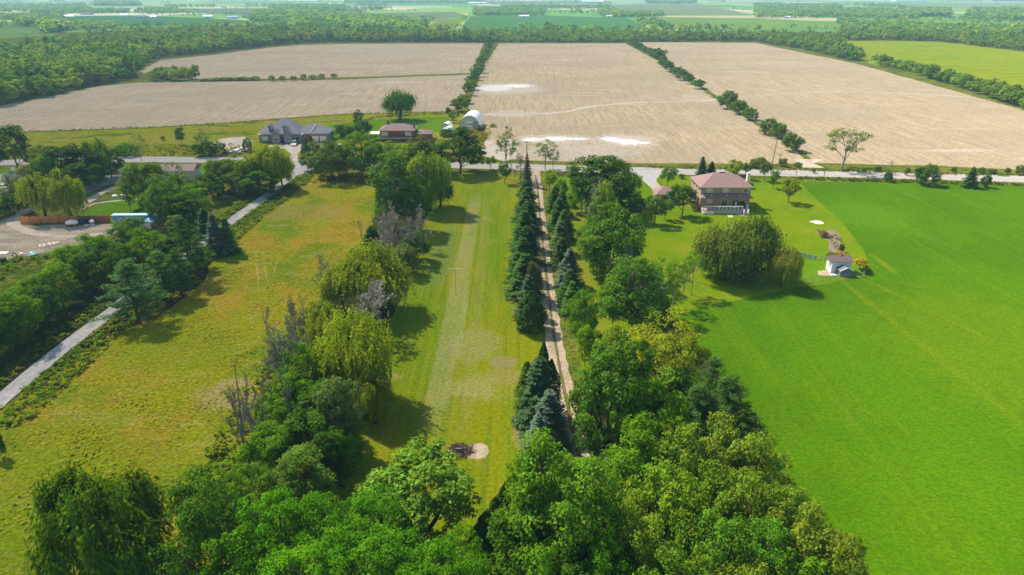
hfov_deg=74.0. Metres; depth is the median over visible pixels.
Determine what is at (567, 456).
broadleaf tree
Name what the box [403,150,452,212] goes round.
willow tree
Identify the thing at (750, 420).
pine tree
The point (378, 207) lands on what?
broadleaf tree
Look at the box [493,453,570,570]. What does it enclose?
ash tree
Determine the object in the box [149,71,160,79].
forest tree
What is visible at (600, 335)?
shrub
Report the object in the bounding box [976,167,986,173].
shrub
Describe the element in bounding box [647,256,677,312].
airy tree
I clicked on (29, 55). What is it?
forest tree
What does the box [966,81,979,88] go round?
forest tree
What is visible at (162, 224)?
dead shrub
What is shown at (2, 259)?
black bin
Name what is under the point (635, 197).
dark tree
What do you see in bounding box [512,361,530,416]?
cedar tree
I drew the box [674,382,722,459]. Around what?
pine tree
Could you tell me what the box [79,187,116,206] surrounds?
dirt path
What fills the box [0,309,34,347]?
dark tree
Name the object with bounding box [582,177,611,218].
dead shrub
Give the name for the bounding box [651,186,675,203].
brick garage
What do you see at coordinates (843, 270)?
dog kennel
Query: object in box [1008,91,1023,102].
forest tree
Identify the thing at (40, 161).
broadleaf tree
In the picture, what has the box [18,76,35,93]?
forest tree
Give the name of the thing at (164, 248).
spruce tree
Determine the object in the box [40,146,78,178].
dark tree
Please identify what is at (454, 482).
maple tree
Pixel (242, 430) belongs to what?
dead tree
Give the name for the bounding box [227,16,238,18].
farm building
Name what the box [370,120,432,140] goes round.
brown house
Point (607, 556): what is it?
locust tree
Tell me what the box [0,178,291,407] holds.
farm lane
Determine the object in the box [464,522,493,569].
cedar tree
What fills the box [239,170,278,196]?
dark tree
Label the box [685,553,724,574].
broadleaf tree
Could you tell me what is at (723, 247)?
willow tree
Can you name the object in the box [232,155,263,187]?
willow tree
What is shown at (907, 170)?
shrub
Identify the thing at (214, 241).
spruce tree
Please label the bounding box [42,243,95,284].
ash tree
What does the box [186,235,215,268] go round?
pine tree
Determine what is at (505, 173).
tree
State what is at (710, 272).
shrub
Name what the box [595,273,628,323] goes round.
broadleaf tree
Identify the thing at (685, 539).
broadleaf tree
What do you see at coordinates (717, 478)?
broadleaf tree
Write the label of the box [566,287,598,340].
broadleaf tree
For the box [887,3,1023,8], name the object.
field
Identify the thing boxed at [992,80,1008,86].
forest tree
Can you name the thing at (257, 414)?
shrub
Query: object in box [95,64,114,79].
forest tree
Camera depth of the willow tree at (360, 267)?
121.27 m
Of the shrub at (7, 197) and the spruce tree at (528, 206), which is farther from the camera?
the shrub at (7, 197)
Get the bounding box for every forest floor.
[0,237,210,404]
[224,319,867,574]
[233,179,429,526]
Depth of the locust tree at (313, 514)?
61.32 m
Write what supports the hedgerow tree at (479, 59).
on the rough grass at (218, 206)
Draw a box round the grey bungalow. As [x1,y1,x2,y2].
[257,119,333,143]
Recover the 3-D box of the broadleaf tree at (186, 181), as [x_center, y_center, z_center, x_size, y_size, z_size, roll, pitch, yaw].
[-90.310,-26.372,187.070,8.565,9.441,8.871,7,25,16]
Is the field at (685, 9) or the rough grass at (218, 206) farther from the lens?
the field at (685, 9)
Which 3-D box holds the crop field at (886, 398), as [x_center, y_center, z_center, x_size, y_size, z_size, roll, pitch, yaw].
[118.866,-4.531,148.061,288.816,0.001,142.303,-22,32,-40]
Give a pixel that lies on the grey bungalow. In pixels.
(285, 131)
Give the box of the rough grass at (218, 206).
[0,32,1023,409]
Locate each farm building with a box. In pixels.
[80,12,93,14]
[136,15,147,18]
[203,15,212,17]
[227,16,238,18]
[467,2,486,3]
[891,0,925,0]
[982,0,1023,0]
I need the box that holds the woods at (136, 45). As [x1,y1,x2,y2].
[0,20,1023,73]
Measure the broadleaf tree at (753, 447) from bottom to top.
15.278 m
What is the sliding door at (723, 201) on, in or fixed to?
in the brick house at (721, 192)
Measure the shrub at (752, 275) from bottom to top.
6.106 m
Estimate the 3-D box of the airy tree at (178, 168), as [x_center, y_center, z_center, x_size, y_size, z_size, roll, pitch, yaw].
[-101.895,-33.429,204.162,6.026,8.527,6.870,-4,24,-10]
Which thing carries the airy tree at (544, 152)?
on the rough grass at (218, 206)
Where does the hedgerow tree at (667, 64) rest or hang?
on the stubble field at (516, 78)
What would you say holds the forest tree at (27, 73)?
on the rough grass at (218, 206)
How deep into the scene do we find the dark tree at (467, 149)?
218.38 m
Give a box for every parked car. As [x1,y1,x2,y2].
[228,150,241,153]
[291,140,296,145]
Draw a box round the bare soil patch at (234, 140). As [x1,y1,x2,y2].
[214,137,247,150]
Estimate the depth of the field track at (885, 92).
399.78 m
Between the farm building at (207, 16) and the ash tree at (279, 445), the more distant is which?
the farm building at (207, 16)
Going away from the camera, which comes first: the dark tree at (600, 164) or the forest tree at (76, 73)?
the dark tree at (600, 164)
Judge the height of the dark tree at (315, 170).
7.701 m
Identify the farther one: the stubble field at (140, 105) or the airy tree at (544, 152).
the stubble field at (140, 105)
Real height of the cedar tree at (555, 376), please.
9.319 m
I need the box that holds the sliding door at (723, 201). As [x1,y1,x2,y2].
[721,199,727,205]
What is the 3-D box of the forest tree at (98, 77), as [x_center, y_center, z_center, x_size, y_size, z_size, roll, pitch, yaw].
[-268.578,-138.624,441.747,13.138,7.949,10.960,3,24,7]
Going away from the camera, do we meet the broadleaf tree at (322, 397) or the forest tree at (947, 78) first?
the broadleaf tree at (322, 397)
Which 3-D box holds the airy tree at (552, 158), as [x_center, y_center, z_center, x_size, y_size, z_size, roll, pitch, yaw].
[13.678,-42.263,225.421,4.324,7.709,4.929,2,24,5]
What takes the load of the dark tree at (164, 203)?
on the rough grass at (218, 206)
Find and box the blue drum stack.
[77,219,88,223]
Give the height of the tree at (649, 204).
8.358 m
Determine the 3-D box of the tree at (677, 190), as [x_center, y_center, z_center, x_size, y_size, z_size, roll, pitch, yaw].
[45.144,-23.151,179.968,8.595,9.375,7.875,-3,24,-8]
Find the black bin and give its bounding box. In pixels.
[0,257,6,262]
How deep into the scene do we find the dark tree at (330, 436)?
78.86 m
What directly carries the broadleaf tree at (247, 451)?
on the forest floor at (401, 222)
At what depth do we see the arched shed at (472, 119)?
294.87 m
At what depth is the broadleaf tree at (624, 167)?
184.03 m
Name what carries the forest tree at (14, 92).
on the rough grass at (218, 206)
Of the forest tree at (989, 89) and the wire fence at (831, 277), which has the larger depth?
the forest tree at (989, 89)
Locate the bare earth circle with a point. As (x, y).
(504, 361)
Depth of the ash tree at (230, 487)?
68.70 m
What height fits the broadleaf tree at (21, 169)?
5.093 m
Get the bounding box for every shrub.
[0,193,29,216]
[0,199,11,214]
[0,434,6,457]
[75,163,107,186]
[114,142,138,155]
[130,208,147,212]
[153,208,165,229]
[160,545,200,574]
[190,140,216,154]
[211,141,226,154]
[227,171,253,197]
[237,395,265,456]
[242,138,251,150]
[251,387,289,425]
[260,324,295,394]
[284,301,309,347]
[287,334,305,369]
[300,300,327,321]
[304,134,313,145]
[306,141,320,152]
[312,255,329,298]
[333,124,353,136]
[340,431,365,473]
[351,278,395,323]
[352,120,373,135]
[372,209,405,243]
[375,200,411,251]
[384,229,406,265]
[391,243,420,271]
[397,216,426,257]
[399,204,432,244]
[400,229,431,254]
[415,162,421,196]
[510,151,533,182]
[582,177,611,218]
[588,330,605,346]
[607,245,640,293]
[690,200,700,209]
[697,256,725,276]
[717,89,738,108]
[717,259,768,287]
[730,99,748,113]
[737,201,744,207]
[740,106,758,118]
[750,157,765,167]
[758,118,779,134]
[769,122,788,137]
[779,158,787,165]
[780,131,805,151]
[818,230,828,236]
[834,251,846,254]
[838,243,844,250]
[862,265,871,272]
[883,172,892,181]
[904,167,910,174]
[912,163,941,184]
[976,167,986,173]
[980,173,992,187]
[988,168,996,172]
[1004,167,1011,172]
[1015,164,1023,173]
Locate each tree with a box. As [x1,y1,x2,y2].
[0,68,10,73]
[0,71,9,78]
[0,78,8,100]
[0,86,5,100]
[0,124,37,167]
[0,174,21,210]
[0,285,35,323]
[0,291,44,344]
[0,301,17,348]
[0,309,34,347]
[2,83,19,99]
[3,81,22,98]
[4,74,20,82]
[7,61,17,70]
[7,84,27,95]
[11,64,27,69]
[11,272,61,308]
[12,69,24,76]
[13,172,55,215]
[14,164,32,177]
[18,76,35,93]
[19,68,36,79]
[22,50,33,62]
[23,64,33,70]
[23,454,174,574]
[24,56,39,64]
[25,284,62,326]
[26,143,46,162]
[27,60,48,69]
[28,65,50,78]
[28,156,56,179]
[29,75,52,90]
[31,80,51,94]
[33,151,66,169]
[34,74,51,86]
[38,68,60,77]
[38,261,83,306]
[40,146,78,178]
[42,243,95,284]
[43,166,90,215]
[44,78,67,91]
[46,74,61,88]
[51,62,69,68]
[51,65,66,76]
[52,163,91,187]
[59,143,102,174]
[62,59,73,65]
[62,74,81,85]
[62,76,82,86]
[62,251,108,293]
[65,67,87,82]
[65,232,113,273]
[70,60,93,78]
[77,68,94,82]
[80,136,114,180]
[85,61,96,76]
[87,257,172,323]
[91,68,107,80]
[91,237,130,260]
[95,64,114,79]
[96,243,143,290]
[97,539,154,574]
[98,61,113,66]
[101,147,124,177]
[104,216,151,250]
[108,59,119,65]
[110,68,130,77]
[111,175,134,211]
[116,64,133,73]
[118,162,164,205]
[120,54,133,72]
[122,227,166,277]
[127,134,147,160]
[134,176,179,220]
[136,161,163,209]
[137,249,190,301]
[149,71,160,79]
[152,173,184,196]
[153,464,264,574]
[154,238,195,283]
[155,191,192,223]
[156,247,201,295]
[161,70,171,77]
[161,162,184,176]
[162,190,206,227]
[164,214,191,234]
[164,216,213,279]
[168,70,179,78]
[173,174,198,194]
[175,127,185,144]
[177,71,185,77]
[178,183,213,217]
[185,70,194,77]
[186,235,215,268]
[189,64,199,76]
[193,129,211,155]
[194,207,209,239]
[197,173,225,201]
[199,520,299,574]
[201,211,231,258]
[202,159,238,193]
[210,469,265,557]
[218,159,236,183]
[218,216,242,256]
[220,362,247,465]
[223,484,320,574]
[231,460,288,516]
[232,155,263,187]
[234,437,281,495]
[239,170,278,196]
[244,143,295,189]
[247,420,307,484]
[253,379,267,430]
[255,347,277,415]
[258,534,363,574]
[260,306,278,360]
[263,364,313,428]
[267,441,341,506]
[269,170,292,185]
[271,339,328,400]
[273,344,290,424]
[273,499,321,544]
[275,409,346,466]
[277,490,355,572]
[284,295,302,354]
[286,322,299,365]
[286,377,353,437]
[293,510,384,574]
[297,151,315,170]
[298,298,307,340]
[300,142,310,154]
[304,139,348,179]
[304,298,341,348]
[304,304,395,402]
[307,426,357,490]
[312,375,368,439]
[313,155,332,175]
[315,264,355,312]
[316,254,322,297]
[328,534,418,574]
[332,237,417,310]
[334,152,356,174]
[335,130,376,175]
[337,482,412,569]
[351,435,481,554]
[352,109,363,121]
[352,521,430,574]
[353,367,397,423]
[358,225,385,251]
[362,142,392,173]
[365,150,413,228]
[372,190,395,231]
[376,140,402,154]
[380,87,417,120]
[390,143,426,168]
[393,183,432,230]
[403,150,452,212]
[406,135,437,157]
[407,149,430,162]
[411,523,491,574]
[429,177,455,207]
[431,126,486,173]
[438,551,492,574]
[445,107,451,118]
[448,111,458,122]
[449,97,468,109]
[457,94,471,101]
[462,81,473,92]
[463,80,476,85]
[464,75,477,81]
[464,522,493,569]
[468,66,483,74]
[470,69,479,77]
[472,62,484,69]
[474,505,556,574]
[475,57,484,61]
[477,510,498,561]
[484,35,492,43]
[485,155,497,169]
[487,497,504,548]
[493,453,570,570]
[495,126,520,177]
[496,485,511,515]
[498,163,511,183]
[501,237,538,282]
[502,252,545,302]
[503,225,546,265]
[506,209,542,250]
[507,426,622,574]
[508,273,539,315]
[509,194,540,223]
[510,355,568,437]
[511,201,544,236]
[512,290,548,333]
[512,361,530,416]
[512,536,573,574]
[514,186,539,209]
[515,180,536,197]
[518,388,575,465]
[519,413,553,471]
[520,153,533,185]
[527,261,542,294]
[533,139,556,169]
[539,342,548,363]
[542,170,557,194]
[542,186,559,212]
[542,527,615,574]
[544,220,573,254]
[545,197,569,232]
[547,148,559,164]
[547,236,567,268]
[548,359,562,403]
[549,453,577,482]
[551,209,576,244]
[553,178,567,193]
[553,247,583,286]
[554,189,572,216]
[554,268,587,307]
[557,280,587,318]
[564,332,666,477]
[566,154,631,208]
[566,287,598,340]
[567,177,595,212]
[572,354,613,426]
[573,201,647,278]
[575,324,598,365]
[576,214,612,267]
[578,529,639,574]
[579,459,634,569]
[586,181,618,224]
[587,245,611,278]
[590,323,642,358]
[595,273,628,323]
[596,411,672,536]
[597,253,673,328]
[603,158,642,202]
[606,365,666,444]
[610,495,669,574]
[613,380,695,472]
[614,306,711,402]
[617,186,638,214]
[621,455,711,571]
[626,190,645,214]
[628,506,717,574]
[632,542,694,574]
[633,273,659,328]
[634,421,705,534]
[640,194,669,224]
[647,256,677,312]
[650,301,678,333]
[650,441,709,533]
[652,49,668,58]
[652,363,723,442]
[656,459,747,552]
[659,198,674,215]
[660,166,678,183]
[663,62,674,69]
[664,259,689,307]
[666,183,698,215]
[669,409,757,490]
[672,66,686,74]
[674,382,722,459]
[675,69,688,78]
[675,503,759,574]
[677,264,693,299]
[680,244,705,294]
[682,73,695,82]
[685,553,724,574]
[688,217,766,280]
[690,79,706,87]
[690,374,767,468]
[694,156,706,175]
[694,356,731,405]
[703,465,789,572]
[706,161,716,173]
[714,557,769,574]
[718,516,801,574]
[719,431,793,525]
[724,159,743,174]
[725,210,786,270]
[727,163,740,173]
[733,412,783,482]
[741,162,752,177]
[747,483,809,561]
[755,497,845,574]
[759,161,772,180]
[763,244,807,286]
[769,170,780,184]
[773,547,831,574]
[780,178,801,202]
[796,528,866,574]
[823,127,875,168]
[839,557,869,574]
[853,257,867,268]
[925,64,938,75]
[935,72,944,79]
[942,73,954,81]
[945,70,959,81]
[950,75,963,83]
[950,77,963,85]
[957,75,974,86]
[960,166,979,188]
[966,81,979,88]
[969,82,987,91]
[983,86,997,95]
[986,80,996,85]
[991,83,1004,94]
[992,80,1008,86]
[998,85,1016,97]
[1001,91,1017,102]
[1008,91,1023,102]
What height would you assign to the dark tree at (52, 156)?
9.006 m
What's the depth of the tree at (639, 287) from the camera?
113.86 m
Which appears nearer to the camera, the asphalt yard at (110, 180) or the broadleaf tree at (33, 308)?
the broadleaf tree at (33, 308)
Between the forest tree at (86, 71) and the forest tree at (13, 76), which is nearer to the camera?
the forest tree at (13, 76)
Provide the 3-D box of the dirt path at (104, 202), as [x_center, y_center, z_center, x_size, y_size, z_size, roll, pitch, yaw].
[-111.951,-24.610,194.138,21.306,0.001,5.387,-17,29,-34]
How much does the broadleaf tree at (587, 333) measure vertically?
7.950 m
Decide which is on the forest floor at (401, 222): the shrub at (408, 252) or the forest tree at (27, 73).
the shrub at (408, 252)
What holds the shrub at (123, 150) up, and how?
on the rough grass at (218, 206)
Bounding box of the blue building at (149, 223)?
[111,213,159,228]
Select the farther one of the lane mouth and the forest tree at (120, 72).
the forest tree at (120, 72)
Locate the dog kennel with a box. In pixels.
[836,265,854,275]
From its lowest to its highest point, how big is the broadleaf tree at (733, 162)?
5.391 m
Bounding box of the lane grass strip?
[535,175,581,457]
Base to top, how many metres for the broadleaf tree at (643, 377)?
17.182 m
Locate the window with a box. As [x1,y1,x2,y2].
[706,188,712,192]
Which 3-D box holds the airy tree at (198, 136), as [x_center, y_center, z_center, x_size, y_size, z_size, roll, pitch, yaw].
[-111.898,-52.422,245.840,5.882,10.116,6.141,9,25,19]
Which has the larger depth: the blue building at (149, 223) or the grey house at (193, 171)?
the grey house at (193, 171)
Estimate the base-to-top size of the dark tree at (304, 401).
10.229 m
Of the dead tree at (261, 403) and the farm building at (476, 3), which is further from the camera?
the farm building at (476, 3)
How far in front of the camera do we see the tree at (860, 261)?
145.41 m
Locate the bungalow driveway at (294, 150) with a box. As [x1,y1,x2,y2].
[269,143,322,161]
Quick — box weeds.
[0,92,1023,554]
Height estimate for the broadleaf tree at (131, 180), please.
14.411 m
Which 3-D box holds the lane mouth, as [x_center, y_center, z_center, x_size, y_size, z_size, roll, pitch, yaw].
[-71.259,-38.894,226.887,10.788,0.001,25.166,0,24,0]
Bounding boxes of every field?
[0,22,37,28]
[0,28,56,37]
[0,75,469,131]
[0,112,483,157]
[64,15,249,26]
[109,25,260,29]
[139,43,482,79]
[178,8,368,14]
[363,12,462,20]
[423,18,462,30]
[459,15,647,30]
[468,43,803,163]
[487,1,611,4]
[612,4,747,14]
[639,42,1023,168]
[647,17,847,29]
[676,181,1023,574]
[844,16,1022,25]
[847,41,1023,87]
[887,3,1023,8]
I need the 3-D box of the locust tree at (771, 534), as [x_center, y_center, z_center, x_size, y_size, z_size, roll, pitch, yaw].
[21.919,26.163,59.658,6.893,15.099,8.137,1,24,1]
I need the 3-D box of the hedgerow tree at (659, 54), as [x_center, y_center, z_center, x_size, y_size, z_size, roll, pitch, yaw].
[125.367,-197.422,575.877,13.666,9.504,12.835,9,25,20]
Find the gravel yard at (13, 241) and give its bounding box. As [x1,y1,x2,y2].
[0,203,121,258]
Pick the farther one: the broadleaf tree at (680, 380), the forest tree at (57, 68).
the forest tree at (57, 68)
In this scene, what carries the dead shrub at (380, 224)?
on the forest floor at (401, 222)
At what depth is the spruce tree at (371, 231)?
155.05 m
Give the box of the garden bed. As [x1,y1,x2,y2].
[815,229,845,252]
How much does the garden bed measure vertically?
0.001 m
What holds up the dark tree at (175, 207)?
on the rough grass at (218, 206)
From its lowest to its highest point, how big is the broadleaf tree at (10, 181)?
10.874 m
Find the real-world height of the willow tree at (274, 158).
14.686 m
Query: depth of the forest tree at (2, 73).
401.74 m
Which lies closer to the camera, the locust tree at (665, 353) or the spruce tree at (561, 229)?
the locust tree at (665, 353)
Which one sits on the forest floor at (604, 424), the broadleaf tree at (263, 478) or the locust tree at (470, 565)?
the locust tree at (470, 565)
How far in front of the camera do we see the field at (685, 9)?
2277.51 m
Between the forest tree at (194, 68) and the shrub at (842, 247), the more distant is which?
the forest tree at (194, 68)
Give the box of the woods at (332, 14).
[0,0,1023,33]
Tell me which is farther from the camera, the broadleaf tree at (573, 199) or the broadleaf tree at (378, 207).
the broadleaf tree at (573, 199)
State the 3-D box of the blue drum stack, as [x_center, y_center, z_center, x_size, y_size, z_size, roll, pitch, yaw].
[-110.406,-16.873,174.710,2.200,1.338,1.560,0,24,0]
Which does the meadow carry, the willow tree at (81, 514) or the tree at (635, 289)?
the willow tree at (81, 514)
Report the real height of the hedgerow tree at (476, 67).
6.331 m
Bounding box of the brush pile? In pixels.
[445,441,476,460]
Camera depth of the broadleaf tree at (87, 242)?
140.78 m
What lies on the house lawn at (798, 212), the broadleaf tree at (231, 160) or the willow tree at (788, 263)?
the willow tree at (788, 263)
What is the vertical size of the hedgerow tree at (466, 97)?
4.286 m
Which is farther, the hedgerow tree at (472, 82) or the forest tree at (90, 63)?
the forest tree at (90, 63)
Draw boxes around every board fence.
[19,215,78,223]
[78,214,110,222]
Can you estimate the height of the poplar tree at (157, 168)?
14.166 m
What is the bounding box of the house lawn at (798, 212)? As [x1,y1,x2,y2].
[551,175,871,379]
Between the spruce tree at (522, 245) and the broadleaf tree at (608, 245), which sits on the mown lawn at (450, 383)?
the spruce tree at (522, 245)
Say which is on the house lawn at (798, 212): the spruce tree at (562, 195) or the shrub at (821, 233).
the spruce tree at (562, 195)
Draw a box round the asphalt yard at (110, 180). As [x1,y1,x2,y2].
[82,172,128,192]
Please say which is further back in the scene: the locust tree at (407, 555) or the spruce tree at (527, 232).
the spruce tree at (527, 232)
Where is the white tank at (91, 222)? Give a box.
[84,219,94,225]
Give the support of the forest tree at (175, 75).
on the rough grass at (218, 206)
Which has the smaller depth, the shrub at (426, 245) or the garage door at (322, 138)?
the shrub at (426, 245)
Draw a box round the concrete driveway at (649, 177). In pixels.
[633,170,667,187]
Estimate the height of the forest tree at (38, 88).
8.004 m
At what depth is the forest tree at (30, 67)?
426.65 m
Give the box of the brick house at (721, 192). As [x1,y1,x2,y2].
[690,172,753,214]
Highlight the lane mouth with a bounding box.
[285,162,311,180]
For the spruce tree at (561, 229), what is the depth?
153.25 m
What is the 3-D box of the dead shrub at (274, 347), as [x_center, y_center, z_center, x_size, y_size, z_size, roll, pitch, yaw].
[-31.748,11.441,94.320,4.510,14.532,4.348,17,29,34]
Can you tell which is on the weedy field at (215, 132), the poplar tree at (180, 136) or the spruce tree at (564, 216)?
the poplar tree at (180, 136)
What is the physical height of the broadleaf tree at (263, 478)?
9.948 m
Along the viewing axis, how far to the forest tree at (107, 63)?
470.76 m
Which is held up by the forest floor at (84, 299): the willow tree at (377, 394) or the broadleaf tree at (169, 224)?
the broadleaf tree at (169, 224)
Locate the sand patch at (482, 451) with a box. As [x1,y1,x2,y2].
[465,443,488,458]
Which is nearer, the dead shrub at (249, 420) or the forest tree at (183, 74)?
the dead shrub at (249, 420)
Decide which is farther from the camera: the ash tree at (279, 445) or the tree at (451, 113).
the tree at (451, 113)
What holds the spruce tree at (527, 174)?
on the mown lawn at (450, 383)
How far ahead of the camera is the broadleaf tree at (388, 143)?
225.79 m
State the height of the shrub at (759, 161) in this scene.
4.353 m
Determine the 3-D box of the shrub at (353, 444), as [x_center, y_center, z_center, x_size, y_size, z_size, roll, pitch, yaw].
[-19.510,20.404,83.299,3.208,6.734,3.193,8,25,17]
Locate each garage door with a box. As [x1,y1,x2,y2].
[312,136,318,141]
[320,136,325,141]
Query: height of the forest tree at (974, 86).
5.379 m
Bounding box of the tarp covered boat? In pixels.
[65,219,79,226]
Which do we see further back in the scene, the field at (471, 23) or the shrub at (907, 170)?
the field at (471, 23)
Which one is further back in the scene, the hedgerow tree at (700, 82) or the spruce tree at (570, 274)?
the hedgerow tree at (700, 82)
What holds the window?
in the brick house at (721, 192)
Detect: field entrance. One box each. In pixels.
[482,139,519,160]
[793,159,823,167]
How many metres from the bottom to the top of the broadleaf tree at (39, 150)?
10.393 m
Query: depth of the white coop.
144.16 m
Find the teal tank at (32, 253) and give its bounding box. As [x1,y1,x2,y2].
[29,252,38,256]
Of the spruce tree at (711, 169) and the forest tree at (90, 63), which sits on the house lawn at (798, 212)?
the spruce tree at (711, 169)
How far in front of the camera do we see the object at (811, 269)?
145.01 m
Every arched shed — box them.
[441,121,452,128]
[459,110,483,128]
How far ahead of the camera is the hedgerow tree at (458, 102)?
335.31 m
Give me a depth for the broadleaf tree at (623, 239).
134.14 m
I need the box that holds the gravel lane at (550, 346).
[531,170,596,492]
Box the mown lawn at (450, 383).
[320,172,559,540]
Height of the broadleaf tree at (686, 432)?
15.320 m
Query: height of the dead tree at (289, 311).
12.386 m
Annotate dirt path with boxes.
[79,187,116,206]
[80,199,135,209]
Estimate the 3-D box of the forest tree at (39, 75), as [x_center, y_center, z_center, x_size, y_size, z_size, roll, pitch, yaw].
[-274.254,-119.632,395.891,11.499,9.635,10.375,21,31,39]
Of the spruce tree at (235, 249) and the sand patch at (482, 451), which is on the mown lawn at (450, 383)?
the sand patch at (482, 451)
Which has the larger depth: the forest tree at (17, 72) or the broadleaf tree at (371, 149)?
the forest tree at (17, 72)
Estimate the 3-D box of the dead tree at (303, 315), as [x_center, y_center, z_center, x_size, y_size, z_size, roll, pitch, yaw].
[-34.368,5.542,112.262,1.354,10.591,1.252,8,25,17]
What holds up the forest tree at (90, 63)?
on the rough grass at (218, 206)
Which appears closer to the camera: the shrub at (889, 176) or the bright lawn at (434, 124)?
the shrub at (889, 176)
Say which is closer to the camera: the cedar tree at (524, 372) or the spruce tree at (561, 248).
the cedar tree at (524, 372)
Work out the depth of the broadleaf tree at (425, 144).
222.10 m
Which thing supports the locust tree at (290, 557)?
on the forest floor at (604, 424)
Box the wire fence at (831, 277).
[795,263,864,283]
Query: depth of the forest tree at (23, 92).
374.62 m
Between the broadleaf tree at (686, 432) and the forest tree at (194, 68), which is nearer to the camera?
the broadleaf tree at (686, 432)
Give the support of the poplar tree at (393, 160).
on the forest floor at (401, 222)
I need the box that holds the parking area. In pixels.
[0,171,24,193]
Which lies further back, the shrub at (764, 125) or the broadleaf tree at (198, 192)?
the shrub at (764, 125)
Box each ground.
[0,0,1023,31]
[817,270,837,275]
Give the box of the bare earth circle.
[489,355,516,367]
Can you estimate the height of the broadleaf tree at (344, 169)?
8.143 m
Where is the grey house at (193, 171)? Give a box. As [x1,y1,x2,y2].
[160,164,201,178]
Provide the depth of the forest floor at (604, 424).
105.82 m
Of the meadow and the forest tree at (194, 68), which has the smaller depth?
the meadow
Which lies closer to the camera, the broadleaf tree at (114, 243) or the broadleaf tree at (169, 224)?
the broadleaf tree at (114, 243)
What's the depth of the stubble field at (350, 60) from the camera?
582.88 m
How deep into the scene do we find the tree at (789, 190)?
190.15 m
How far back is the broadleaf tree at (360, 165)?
213.11 m
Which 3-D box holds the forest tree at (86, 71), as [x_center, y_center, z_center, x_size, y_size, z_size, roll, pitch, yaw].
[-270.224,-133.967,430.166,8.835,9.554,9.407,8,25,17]
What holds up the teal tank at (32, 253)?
on the rough grass at (218, 206)
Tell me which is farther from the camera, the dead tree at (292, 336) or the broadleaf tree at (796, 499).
the dead tree at (292, 336)
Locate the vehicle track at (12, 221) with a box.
[6,207,102,237]
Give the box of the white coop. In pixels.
[826,254,853,272]
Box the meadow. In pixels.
[0,173,375,574]
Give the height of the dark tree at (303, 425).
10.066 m
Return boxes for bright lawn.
[0,168,31,206]
[81,163,212,215]
[327,117,448,140]
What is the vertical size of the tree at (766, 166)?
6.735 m
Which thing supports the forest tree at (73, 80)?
on the rough grass at (218, 206)
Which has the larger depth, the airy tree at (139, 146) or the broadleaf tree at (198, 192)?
the airy tree at (139, 146)
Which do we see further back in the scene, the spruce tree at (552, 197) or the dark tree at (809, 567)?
the spruce tree at (552, 197)
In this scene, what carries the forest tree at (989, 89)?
on the rough grass at (218, 206)
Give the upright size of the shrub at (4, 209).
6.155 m
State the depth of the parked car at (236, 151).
249.93 m
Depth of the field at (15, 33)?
972.40 m
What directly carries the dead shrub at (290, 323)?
on the forest floor at (401, 222)
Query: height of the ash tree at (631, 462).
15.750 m
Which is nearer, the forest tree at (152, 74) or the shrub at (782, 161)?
the shrub at (782, 161)
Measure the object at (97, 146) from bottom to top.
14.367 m
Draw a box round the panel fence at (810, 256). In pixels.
[791,250,816,259]
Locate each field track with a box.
[484,99,717,114]
[754,92,960,96]
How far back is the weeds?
117.47 m
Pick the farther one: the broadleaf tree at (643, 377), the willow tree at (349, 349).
the willow tree at (349, 349)
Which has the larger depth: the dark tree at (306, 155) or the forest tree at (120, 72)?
the forest tree at (120, 72)
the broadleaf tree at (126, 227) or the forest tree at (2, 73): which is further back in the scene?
the forest tree at (2, 73)
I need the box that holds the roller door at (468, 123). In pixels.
[466,121,472,128]
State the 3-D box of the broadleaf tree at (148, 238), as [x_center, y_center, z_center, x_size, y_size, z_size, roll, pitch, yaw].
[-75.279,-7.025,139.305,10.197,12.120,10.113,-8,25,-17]
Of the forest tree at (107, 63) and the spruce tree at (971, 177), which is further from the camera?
the forest tree at (107, 63)
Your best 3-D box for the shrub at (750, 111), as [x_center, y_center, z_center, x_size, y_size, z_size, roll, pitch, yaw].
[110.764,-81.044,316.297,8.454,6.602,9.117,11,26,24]
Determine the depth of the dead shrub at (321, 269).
128.75 m
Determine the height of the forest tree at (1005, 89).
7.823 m
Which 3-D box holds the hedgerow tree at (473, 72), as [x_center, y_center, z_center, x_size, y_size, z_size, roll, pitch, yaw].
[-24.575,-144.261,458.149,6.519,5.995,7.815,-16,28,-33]
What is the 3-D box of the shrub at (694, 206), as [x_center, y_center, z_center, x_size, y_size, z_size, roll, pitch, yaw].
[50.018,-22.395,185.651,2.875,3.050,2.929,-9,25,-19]
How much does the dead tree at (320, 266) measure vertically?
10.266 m
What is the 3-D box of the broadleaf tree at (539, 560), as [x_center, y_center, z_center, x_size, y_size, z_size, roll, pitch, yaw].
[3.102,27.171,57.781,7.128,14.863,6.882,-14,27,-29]
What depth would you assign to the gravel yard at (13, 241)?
166.33 m
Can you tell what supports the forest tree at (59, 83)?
on the rough grass at (218, 206)
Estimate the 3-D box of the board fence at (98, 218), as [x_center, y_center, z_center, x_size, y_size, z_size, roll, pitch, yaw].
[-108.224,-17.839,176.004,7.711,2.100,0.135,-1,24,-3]
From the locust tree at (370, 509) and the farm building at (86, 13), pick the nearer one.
the locust tree at (370, 509)
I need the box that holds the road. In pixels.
[0,156,1023,181]

